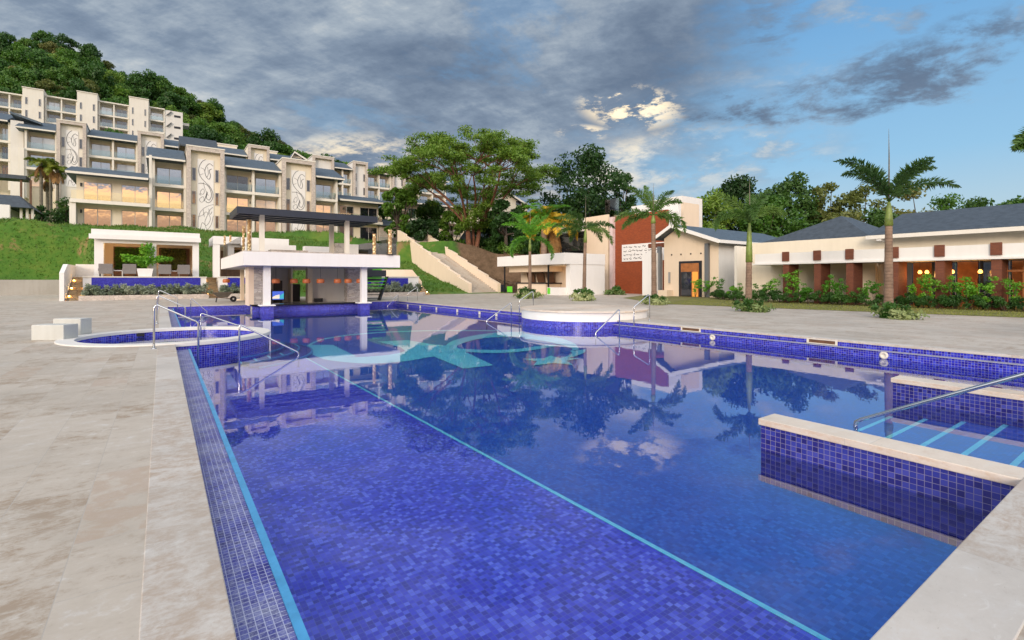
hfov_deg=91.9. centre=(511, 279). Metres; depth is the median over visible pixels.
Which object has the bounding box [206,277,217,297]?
stone steps
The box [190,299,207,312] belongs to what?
handrail
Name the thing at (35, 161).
bank palm
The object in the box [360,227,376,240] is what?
window
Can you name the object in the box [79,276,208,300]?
terrace wall
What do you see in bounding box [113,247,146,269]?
living wall
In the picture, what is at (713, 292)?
hedge shrub
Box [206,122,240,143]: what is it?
forest tree
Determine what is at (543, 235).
yellowing palm
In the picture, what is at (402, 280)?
terrace wall
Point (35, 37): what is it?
forest tree
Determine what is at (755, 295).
hedge shrub
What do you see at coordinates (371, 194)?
window
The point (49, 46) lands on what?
forest tree
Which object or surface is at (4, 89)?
forest tree
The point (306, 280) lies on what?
pendant lamp
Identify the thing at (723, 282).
tall shrub
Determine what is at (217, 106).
forest tree
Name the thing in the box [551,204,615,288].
foxtail palm
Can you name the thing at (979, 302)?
hedge shrub
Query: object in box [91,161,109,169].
window
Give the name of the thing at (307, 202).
window
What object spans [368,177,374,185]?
window
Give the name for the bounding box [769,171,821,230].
background tree
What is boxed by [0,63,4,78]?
forest tree
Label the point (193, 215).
window
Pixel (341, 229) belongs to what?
window
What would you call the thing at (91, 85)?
forest tree
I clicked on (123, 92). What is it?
forest tree
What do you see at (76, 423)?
pool deck
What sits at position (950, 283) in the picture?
tall shrub
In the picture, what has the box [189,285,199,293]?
planter shrub
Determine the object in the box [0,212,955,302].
ground
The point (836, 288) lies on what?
tall shrub
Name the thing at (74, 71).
forest tree
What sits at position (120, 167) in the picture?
window
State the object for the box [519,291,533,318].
handrail
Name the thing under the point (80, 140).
window
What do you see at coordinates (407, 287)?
planter shrub
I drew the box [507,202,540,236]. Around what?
slope tree
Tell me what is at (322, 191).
window
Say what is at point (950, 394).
handrail
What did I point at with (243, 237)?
light column
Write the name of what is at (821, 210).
background tree
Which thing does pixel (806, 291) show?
hedge shrub
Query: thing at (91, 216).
window
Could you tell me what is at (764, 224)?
background tree
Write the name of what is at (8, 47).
forest tree
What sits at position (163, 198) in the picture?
window
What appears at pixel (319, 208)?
window
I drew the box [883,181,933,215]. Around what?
background tree
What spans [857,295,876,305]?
hedge shrub
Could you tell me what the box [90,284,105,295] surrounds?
planter shrub
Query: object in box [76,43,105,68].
forest tree
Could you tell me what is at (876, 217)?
background tree
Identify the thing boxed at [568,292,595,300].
skirt shrub
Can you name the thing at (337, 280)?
pendant lamp
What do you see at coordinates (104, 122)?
window
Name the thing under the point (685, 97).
sky
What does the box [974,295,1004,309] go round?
hedge shrub
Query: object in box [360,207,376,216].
window
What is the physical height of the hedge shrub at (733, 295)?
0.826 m
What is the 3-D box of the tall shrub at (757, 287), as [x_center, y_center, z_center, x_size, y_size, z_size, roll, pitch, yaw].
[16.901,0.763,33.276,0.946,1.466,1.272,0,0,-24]
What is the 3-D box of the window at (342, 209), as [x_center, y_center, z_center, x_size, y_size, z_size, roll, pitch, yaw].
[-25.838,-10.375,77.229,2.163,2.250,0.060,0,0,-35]
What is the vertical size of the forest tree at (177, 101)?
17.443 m
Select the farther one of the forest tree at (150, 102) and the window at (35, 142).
the forest tree at (150, 102)
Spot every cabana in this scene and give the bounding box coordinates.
[89,229,200,276]
[209,236,288,276]
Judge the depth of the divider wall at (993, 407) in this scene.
6.94 m
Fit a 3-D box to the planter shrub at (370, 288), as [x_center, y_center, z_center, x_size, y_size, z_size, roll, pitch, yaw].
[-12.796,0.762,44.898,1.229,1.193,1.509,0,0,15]
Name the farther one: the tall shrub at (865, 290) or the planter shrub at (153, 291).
the planter shrub at (153, 291)
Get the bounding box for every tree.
[0,33,9,55]
[0,58,16,68]
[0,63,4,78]
[0,75,20,90]
[0,86,15,92]
[1,31,16,46]
[1,41,29,64]
[1,45,14,61]
[1,50,28,64]
[1,65,38,89]
[7,86,47,94]
[16,63,32,69]
[18,37,34,48]
[19,48,51,69]
[25,48,67,91]
[27,53,68,68]
[30,30,60,48]
[34,78,65,96]
[38,41,64,54]
[40,37,60,52]
[42,66,73,93]
[52,47,88,62]
[54,33,79,51]
[55,56,83,70]
[56,77,92,99]
[65,65,92,86]
[66,57,84,68]
[66,78,100,98]
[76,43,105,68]
[79,60,116,97]
[81,55,103,65]
[100,86,134,100]
[100,127,122,133]
[101,67,125,85]
[102,60,115,70]
[103,96,128,104]
[112,70,129,86]
[113,83,127,88]
[125,68,161,100]
[138,96,152,105]
[152,75,173,99]
[155,91,188,115]
[165,105,188,118]
[171,86,196,100]
[180,95,201,117]
[183,118,195,126]
[183,129,195,137]
[188,102,224,122]
[188,114,205,121]
[188,124,204,137]
[191,116,208,126]
[195,126,233,144]
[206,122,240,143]
[207,97,226,122]
[223,139,243,149]
[225,122,246,135]
[237,132,248,145]
[238,124,251,138]
[244,127,280,144]
[259,141,289,155]
[280,144,306,156]
[321,153,346,164]
[367,125,561,246]
[378,207,395,237]
[381,187,417,241]
[390,193,427,236]
[405,218,439,241]
[415,201,444,239]
[438,211,465,243]
[470,211,508,243]
[486,199,525,253]
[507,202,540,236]
[512,209,540,244]
[536,143,633,235]
[604,172,637,215]
[696,186,739,229]
[718,173,777,231]
[734,194,808,237]
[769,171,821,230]
[806,182,844,222]
[821,209,862,222]
[828,183,886,223]
[861,207,899,227]
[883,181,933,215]
[927,192,964,274]
[955,196,994,268]
[996,195,1023,204]
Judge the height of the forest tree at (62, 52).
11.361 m
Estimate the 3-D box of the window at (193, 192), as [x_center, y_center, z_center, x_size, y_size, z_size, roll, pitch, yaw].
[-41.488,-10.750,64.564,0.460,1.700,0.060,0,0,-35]
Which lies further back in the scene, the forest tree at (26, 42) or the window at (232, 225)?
the forest tree at (26, 42)
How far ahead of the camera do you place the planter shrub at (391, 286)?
45.86 m
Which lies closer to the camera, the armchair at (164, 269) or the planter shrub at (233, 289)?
the armchair at (164, 269)
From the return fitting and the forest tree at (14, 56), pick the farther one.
the forest tree at (14, 56)
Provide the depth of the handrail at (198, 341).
11.09 m
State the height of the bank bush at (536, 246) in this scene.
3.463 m
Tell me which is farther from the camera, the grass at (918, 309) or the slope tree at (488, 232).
the slope tree at (488, 232)
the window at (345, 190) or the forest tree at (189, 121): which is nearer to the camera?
the window at (345, 190)
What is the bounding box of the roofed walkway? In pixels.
[0,173,31,218]
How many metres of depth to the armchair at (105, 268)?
37.33 m
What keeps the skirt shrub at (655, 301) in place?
on the pool deck
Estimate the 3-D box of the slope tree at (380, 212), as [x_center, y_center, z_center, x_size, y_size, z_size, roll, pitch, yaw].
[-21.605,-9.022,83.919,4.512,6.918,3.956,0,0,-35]
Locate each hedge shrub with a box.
[710,289,718,298]
[716,289,731,299]
[726,286,738,299]
[728,289,739,299]
[735,291,743,300]
[742,289,758,299]
[752,289,768,300]
[759,290,778,301]
[769,290,787,302]
[779,292,797,302]
[792,293,812,302]
[800,287,815,303]
[809,290,831,303]
[821,292,841,304]
[830,291,856,304]
[840,291,865,305]
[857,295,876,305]
[873,294,883,305]
[894,295,904,304]
[899,291,918,305]
[914,295,934,307]
[925,294,948,308]
[942,294,967,308]
[954,294,986,309]
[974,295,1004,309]
[993,296,1017,310]
[1007,297,1023,311]
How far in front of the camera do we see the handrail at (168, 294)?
25.90 m
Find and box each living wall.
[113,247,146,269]
[160,248,186,269]
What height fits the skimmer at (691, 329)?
0.125 m
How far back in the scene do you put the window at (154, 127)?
135.27 m
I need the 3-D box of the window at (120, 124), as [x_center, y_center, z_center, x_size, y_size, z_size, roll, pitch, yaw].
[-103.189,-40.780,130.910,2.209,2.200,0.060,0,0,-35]
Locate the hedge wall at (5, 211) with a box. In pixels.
[0,204,10,217]
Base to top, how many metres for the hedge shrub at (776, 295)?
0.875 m
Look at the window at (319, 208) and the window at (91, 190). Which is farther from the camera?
the window at (319, 208)
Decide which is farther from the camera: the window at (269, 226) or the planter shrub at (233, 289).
the window at (269, 226)
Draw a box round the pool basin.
[168,301,1023,639]
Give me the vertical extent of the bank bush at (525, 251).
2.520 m
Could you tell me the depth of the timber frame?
24.59 m
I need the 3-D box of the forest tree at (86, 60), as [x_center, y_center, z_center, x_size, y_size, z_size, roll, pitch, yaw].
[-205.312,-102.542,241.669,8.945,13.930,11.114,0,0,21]
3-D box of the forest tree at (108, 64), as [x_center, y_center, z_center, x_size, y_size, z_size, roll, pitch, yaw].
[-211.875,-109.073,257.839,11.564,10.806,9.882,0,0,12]
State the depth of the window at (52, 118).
123.18 m
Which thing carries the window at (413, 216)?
in the hotel building at (421, 201)
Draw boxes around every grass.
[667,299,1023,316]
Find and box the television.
[271,290,284,299]
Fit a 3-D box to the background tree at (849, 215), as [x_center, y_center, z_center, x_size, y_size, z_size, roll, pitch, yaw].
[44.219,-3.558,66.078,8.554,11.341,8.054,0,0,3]
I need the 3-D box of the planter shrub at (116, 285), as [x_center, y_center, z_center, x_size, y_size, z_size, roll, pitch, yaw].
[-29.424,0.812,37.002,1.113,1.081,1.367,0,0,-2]
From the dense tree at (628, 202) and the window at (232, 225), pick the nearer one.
the window at (232, 225)
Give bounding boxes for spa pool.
[54,326,269,368]
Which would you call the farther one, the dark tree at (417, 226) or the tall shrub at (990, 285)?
the dark tree at (417, 226)
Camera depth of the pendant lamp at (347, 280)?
30.22 m
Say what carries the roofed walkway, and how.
on the ground at (483, 260)
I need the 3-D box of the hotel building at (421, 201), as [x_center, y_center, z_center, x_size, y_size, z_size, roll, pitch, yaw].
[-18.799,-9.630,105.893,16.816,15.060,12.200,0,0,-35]
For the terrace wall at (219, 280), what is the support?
on the pool deck
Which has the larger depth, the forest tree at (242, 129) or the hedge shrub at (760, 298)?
the forest tree at (242, 129)
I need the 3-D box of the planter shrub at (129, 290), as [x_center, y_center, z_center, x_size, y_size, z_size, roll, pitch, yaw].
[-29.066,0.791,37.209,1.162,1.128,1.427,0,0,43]
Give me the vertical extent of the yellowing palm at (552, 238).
9.884 m
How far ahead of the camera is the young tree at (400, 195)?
73.18 m
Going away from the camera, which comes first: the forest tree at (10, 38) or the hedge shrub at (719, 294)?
the hedge shrub at (719, 294)
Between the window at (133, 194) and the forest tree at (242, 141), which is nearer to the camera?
the window at (133, 194)
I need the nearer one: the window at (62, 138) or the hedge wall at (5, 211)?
the hedge wall at (5, 211)
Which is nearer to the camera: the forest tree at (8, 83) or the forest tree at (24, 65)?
the forest tree at (8, 83)
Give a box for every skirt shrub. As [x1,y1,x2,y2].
[513,290,543,298]
[516,286,536,298]
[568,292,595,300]
[573,287,594,297]
[603,288,626,294]
[609,285,620,294]
[639,296,671,305]
[644,293,666,303]
[732,297,763,311]
[732,303,775,312]
[868,301,911,318]
[871,307,929,319]
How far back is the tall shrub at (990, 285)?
24.12 m
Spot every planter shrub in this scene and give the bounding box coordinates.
[81,283,100,295]
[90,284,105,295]
[99,285,118,295]
[107,283,127,294]
[115,283,136,294]
[127,284,141,294]
[137,285,150,294]
[143,283,157,294]
[156,284,169,294]
[163,283,180,294]
[169,283,190,293]
[183,282,196,293]
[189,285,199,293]
[196,283,212,293]
[218,285,229,291]
[224,282,237,293]
[235,283,244,293]
[367,282,374,292]
[372,282,384,292]
[379,283,391,292]
[387,281,397,291]
[390,282,403,291]
[402,283,409,291]
[403,282,414,291]
[414,283,423,291]
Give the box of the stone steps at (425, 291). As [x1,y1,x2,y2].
[419,283,429,294]
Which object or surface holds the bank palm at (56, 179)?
on the ground at (483, 260)
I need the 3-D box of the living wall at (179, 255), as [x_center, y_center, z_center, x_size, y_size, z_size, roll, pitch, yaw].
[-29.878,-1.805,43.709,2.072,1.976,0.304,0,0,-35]
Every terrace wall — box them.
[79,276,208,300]
[216,277,244,297]
[367,276,424,296]
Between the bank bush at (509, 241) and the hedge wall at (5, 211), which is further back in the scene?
the bank bush at (509, 241)
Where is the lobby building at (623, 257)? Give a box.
[557,196,701,293]
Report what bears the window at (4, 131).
in the hotel building at (11, 138)
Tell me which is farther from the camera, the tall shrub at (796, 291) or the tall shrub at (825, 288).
the tall shrub at (796, 291)
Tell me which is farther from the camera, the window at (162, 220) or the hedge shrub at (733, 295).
the window at (162, 220)
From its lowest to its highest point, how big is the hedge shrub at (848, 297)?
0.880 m
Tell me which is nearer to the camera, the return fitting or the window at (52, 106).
the return fitting
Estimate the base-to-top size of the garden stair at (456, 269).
9.512 m
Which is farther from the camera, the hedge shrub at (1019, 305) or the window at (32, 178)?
the window at (32, 178)
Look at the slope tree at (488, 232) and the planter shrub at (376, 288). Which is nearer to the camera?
the planter shrub at (376, 288)
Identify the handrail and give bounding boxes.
[151,304,199,365]
[155,295,185,326]
[158,290,177,311]
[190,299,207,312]
[200,313,238,333]
[238,325,298,372]
[486,303,511,321]
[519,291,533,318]
[595,309,619,344]
[633,294,650,325]
[853,372,1023,431]
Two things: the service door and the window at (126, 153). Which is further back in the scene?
the window at (126, 153)
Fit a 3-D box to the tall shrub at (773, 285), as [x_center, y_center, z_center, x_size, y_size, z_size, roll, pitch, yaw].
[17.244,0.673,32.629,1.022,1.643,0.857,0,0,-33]
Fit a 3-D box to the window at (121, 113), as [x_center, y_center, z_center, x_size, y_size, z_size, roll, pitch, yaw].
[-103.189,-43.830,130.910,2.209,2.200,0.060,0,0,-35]
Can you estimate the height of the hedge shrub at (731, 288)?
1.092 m
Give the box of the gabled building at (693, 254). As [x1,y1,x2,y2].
[642,224,776,297]
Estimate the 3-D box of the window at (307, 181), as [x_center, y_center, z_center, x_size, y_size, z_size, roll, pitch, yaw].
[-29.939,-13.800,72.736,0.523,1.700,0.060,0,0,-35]
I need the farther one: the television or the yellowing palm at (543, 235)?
the yellowing palm at (543, 235)
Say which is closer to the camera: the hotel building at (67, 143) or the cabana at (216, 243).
the cabana at (216, 243)
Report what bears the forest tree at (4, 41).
on the ground at (483, 260)
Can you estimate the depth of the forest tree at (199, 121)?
209.61 m
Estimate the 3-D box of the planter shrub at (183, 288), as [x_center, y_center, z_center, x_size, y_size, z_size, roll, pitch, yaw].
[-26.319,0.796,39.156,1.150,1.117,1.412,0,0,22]
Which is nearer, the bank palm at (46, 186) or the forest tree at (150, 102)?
the bank palm at (46, 186)
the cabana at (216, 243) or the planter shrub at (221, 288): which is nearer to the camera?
the planter shrub at (221, 288)
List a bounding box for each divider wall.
[758,414,1023,546]
[891,375,1023,427]
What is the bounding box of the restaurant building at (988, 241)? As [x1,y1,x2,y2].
[734,203,1023,309]
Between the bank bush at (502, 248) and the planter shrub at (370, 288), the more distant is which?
the bank bush at (502, 248)
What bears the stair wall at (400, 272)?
on the pool deck
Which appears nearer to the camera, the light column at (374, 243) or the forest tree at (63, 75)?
the light column at (374, 243)
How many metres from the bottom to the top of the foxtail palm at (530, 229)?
7.777 m
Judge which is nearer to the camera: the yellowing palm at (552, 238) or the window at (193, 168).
the yellowing palm at (552, 238)
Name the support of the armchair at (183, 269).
on the terrace wall at (102, 281)
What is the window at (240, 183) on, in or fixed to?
in the hotel building at (202, 187)
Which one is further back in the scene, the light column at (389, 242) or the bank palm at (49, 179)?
the bank palm at (49, 179)
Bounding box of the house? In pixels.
[465,193,527,235]
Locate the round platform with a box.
[520,304,648,338]
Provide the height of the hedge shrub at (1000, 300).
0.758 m
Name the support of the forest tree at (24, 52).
on the ground at (483, 260)
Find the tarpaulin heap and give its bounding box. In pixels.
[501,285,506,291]
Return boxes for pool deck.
[0,293,1023,639]
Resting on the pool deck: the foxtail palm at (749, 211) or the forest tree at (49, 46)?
the foxtail palm at (749, 211)
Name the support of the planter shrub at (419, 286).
in the terrace wall at (402, 280)
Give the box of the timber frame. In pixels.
[1007,266,1023,308]
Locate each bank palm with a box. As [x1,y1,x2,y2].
[23,156,58,217]
[28,172,60,221]
[36,158,61,222]
[41,165,67,221]
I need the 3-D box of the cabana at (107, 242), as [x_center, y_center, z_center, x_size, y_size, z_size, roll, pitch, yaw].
[-30.521,-2.030,41.566,7.150,3.660,5.680,0,0,-35]
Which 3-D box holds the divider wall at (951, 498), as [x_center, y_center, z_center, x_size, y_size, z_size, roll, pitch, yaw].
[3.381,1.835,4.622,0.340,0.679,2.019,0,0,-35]
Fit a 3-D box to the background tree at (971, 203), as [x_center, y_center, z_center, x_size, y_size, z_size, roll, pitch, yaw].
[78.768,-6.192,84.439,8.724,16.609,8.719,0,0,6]
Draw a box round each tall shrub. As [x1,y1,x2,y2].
[691,279,701,296]
[696,277,717,296]
[714,278,724,291]
[753,281,772,292]
[766,278,780,300]
[779,269,801,297]
[794,283,807,297]
[821,274,839,303]
[832,278,848,304]
[856,283,872,305]
[866,280,883,304]
[906,273,932,307]
[916,274,941,307]
[941,275,962,308]
[953,276,983,307]
[970,276,998,309]
[1000,278,1023,310]
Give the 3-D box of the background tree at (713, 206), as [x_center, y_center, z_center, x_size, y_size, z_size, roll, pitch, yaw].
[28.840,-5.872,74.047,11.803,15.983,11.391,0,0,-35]
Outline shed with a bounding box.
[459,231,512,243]
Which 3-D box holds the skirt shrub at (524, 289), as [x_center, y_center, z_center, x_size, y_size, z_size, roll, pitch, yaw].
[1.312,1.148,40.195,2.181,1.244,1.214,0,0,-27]
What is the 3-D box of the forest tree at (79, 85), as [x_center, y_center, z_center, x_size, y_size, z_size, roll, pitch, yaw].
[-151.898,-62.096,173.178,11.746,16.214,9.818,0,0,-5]
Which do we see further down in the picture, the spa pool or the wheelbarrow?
the spa pool
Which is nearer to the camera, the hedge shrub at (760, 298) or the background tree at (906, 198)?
the hedge shrub at (760, 298)
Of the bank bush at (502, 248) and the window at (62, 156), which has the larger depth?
the window at (62, 156)
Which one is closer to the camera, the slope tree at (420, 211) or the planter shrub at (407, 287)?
the planter shrub at (407, 287)
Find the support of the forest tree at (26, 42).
on the ground at (483, 260)
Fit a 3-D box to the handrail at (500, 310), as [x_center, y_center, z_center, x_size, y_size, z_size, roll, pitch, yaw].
[-0.554,1.601,21.843,1.371,1.148,0.100,0,0,-35]
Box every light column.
[242,226,244,250]
[247,220,250,250]
[372,234,375,253]
[387,230,392,254]
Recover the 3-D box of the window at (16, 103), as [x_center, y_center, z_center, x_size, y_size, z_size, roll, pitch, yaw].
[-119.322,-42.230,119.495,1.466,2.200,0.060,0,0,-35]
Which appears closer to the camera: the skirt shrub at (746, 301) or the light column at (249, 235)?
the skirt shrub at (746, 301)
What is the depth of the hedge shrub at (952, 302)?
24.80 m
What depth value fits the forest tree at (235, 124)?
234.68 m
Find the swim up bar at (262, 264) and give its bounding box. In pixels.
[221,206,399,312]
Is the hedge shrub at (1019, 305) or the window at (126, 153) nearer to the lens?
the hedge shrub at (1019, 305)
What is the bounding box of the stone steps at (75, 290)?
[66,277,84,300]
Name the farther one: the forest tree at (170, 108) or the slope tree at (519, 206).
the forest tree at (170, 108)
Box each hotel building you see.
[0,86,188,140]
[0,111,42,218]
[15,118,448,216]
[65,144,392,240]
[378,197,468,240]
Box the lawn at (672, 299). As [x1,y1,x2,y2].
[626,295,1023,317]
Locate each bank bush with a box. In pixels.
[479,237,498,253]
[497,237,511,253]
[497,241,524,254]
[520,240,537,254]
[531,234,547,253]
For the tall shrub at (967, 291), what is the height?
1.671 m
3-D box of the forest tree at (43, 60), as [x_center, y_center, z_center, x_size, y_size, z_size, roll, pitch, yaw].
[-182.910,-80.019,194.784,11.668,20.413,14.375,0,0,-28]
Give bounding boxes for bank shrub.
[34,204,50,220]
[44,197,69,224]
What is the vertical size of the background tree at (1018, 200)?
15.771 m
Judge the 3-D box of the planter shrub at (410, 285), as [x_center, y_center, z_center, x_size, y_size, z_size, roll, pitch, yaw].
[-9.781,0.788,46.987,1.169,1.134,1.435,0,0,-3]
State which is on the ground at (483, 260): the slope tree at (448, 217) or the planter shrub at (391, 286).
the slope tree at (448, 217)
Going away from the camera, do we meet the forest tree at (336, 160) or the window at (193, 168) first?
the window at (193, 168)
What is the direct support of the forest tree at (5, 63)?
on the ground at (483, 260)
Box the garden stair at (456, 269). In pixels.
[397,230,500,292]
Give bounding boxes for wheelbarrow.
[202,292,236,301]
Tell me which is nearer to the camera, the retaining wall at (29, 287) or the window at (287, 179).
the retaining wall at (29, 287)
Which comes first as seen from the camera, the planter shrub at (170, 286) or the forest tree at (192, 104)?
the planter shrub at (170, 286)
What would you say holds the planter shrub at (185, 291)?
in the terrace wall at (102, 281)
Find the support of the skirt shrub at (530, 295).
on the pool deck
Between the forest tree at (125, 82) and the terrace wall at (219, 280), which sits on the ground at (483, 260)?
the forest tree at (125, 82)
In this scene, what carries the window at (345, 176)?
in the hotel building at (67, 143)
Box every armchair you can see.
[98,264,113,275]
[122,264,136,275]
[158,264,171,276]
[177,265,190,276]
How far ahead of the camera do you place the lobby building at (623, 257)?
54.95 m
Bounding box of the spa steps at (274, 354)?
[228,340,312,368]
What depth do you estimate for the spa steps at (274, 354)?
13.00 m
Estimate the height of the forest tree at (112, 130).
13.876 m
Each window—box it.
[0,98,7,106]
[2,128,7,140]
[2,147,7,158]
[2,165,7,173]
[13,100,21,108]
[30,136,54,150]
[30,155,54,166]
[30,173,54,187]
[49,102,59,110]
[49,114,59,122]
[61,137,64,146]
[61,155,64,164]
[65,104,75,112]
[65,116,75,120]
[79,139,82,148]
[79,157,82,166]
[83,181,110,200]
[83,208,110,225]
[91,144,109,156]
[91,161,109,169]
[101,107,111,114]
[101,118,111,126]
[117,109,126,117]
[117,121,126,128]
[117,147,134,159]
[117,164,134,171]
[122,185,147,203]
[122,210,147,226]
[151,112,162,120]
[151,124,162,131]
[157,167,181,184]
[157,191,181,208]
[157,215,181,227]
[192,167,195,180]
[192,191,195,203]
[192,214,195,226]
[215,170,218,182]
[215,193,218,205]
[215,216,218,228]
[227,175,247,190]
[227,197,247,211]
[227,219,245,232]
[255,178,275,193]
[255,199,275,208]
[255,221,275,232]
[286,178,289,189]
[286,199,289,209]
[286,223,289,231]
[306,180,309,191]
[306,201,309,211]
[316,184,331,198]
[316,204,331,212]
[316,225,328,231]
[339,205,352,214]
[339,226,352,236]
[343,174,347,182]
[343,188,347,195]
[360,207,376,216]
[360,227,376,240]
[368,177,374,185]
[368,190,374,197]
[380,179,386,187]
[401,208,415,218]
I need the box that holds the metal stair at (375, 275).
[367,269,388,300]
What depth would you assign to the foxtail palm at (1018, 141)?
13.56 m
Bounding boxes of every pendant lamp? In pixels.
[272,279,279,282]
[290,279,297,282]
[302,267,309,282]
[317,267,323,282]
[334,267,340,282]
[344,279,351,282]
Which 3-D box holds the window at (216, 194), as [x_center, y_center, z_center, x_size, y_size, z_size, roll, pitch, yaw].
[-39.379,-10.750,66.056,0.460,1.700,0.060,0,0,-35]
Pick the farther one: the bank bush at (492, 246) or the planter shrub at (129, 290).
the bank bush at (492, 246)
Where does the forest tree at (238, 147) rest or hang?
on the ground at (483, 260)
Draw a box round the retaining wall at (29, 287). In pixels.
[0,280,58,294]
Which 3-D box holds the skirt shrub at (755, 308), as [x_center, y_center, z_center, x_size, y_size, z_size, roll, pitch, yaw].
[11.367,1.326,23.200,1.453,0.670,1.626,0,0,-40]
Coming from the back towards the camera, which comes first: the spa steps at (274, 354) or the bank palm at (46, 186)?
the bank palm at (46, 186)
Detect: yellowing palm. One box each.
[508,203,570,253]
[521,205,577,253]
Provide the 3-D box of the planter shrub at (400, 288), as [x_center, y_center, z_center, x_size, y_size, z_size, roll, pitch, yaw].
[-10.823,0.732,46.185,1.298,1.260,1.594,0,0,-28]
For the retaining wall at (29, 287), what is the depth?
48.93 m
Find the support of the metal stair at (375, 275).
on the pool deck
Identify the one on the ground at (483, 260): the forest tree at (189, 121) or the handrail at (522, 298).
the forest tree at (189, 121)
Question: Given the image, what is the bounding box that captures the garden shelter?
[0,194,43,218]
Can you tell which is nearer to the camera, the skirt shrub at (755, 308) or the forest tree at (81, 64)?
the skirt shrub at (755, 308)
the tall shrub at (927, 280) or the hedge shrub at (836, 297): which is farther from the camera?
the hedge shrub at (836, 297)
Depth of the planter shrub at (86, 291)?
35.95 m
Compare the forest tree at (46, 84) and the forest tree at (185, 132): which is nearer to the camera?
the forest tree at (185, 132)
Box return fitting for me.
[879,352,887,358]
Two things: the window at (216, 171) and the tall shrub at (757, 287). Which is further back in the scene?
the window at (216, 171)
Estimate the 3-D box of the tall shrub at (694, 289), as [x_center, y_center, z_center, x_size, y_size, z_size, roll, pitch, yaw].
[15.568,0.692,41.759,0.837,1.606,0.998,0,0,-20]
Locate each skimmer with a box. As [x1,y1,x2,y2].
[681,327,700,331]
[807,338,837,345]
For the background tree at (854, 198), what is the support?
on the ground at (483, 260)
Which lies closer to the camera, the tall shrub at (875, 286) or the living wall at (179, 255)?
the tall shrub at (875, 286)
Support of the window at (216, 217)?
in the hotel building at (202, 187)
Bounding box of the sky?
[0,0,1023,230]
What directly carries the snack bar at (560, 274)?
on the pool deck
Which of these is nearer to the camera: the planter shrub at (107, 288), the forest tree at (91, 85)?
the planter shrub at (107, 288)
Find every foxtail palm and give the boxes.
[501,212,563,291]
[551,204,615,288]
[614,183,686,294]
[712,178,787,299]
[833,146,961,304]
[1010,127,1023,152]
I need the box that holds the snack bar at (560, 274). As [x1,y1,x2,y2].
[497,253,604,294]
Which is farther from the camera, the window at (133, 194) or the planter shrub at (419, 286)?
the window at (133, 194)
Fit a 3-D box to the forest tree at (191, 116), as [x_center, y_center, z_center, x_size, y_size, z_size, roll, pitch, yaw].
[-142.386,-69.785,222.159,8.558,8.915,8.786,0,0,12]
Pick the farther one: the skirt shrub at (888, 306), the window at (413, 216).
the window at (413, 216)
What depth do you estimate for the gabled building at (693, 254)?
43.80 m
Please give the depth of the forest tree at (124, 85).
213.62 m
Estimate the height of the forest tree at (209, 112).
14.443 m
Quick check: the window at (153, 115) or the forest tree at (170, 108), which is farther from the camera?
the forest tree at (170, 108)
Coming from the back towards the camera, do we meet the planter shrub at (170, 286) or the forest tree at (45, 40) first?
the forest tree at (45, 40)
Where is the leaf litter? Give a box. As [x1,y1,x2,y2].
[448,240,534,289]
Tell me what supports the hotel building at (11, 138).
on the ground at (483, 260)
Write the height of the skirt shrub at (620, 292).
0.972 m
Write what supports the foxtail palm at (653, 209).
on the pool deck
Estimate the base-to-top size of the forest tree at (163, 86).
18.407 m
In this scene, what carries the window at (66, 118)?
in the hotel building at (92, 111)
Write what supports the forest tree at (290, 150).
on the ground at (483, 260)
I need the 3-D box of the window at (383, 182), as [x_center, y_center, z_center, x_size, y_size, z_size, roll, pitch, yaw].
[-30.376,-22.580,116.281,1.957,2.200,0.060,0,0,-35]
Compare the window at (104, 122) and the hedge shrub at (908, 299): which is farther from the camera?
the window at (104, 122)
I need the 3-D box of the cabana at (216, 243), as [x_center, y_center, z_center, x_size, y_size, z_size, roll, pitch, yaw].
[-24.453,-1.125,45.970,6.016,5.250,4.700,0,0,-35]
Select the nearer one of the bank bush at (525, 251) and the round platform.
the round platform
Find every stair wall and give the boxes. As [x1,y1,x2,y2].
[59,264,93,300]
[386,270,421,284]
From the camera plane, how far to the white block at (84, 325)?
13.28 m
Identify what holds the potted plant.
on the terrace wall at (102, 281)
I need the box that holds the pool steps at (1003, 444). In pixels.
[858,416,1023,467]
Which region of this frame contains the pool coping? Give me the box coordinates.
[139,300,1023,639]
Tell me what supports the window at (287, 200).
in the hotel building at (202, 187)
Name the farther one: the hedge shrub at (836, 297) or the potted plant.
the potted plant
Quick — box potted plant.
[120,242,174,276]
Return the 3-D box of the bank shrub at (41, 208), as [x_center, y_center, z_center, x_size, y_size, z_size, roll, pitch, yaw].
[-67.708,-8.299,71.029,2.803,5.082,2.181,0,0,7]
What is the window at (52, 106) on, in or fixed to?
in the hotel building at (92, 111)
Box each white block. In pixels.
[31,324,77,340]
[53,318,91,334]
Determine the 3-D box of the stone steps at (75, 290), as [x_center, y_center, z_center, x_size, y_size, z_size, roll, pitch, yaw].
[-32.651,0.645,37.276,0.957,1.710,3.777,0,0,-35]
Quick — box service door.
[273,281,281,303]
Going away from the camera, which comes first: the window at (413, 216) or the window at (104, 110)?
the window at (413, 216)
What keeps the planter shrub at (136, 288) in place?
in the terrace wall at (102, 281)
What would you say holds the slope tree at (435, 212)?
on the ground at (483, 260)

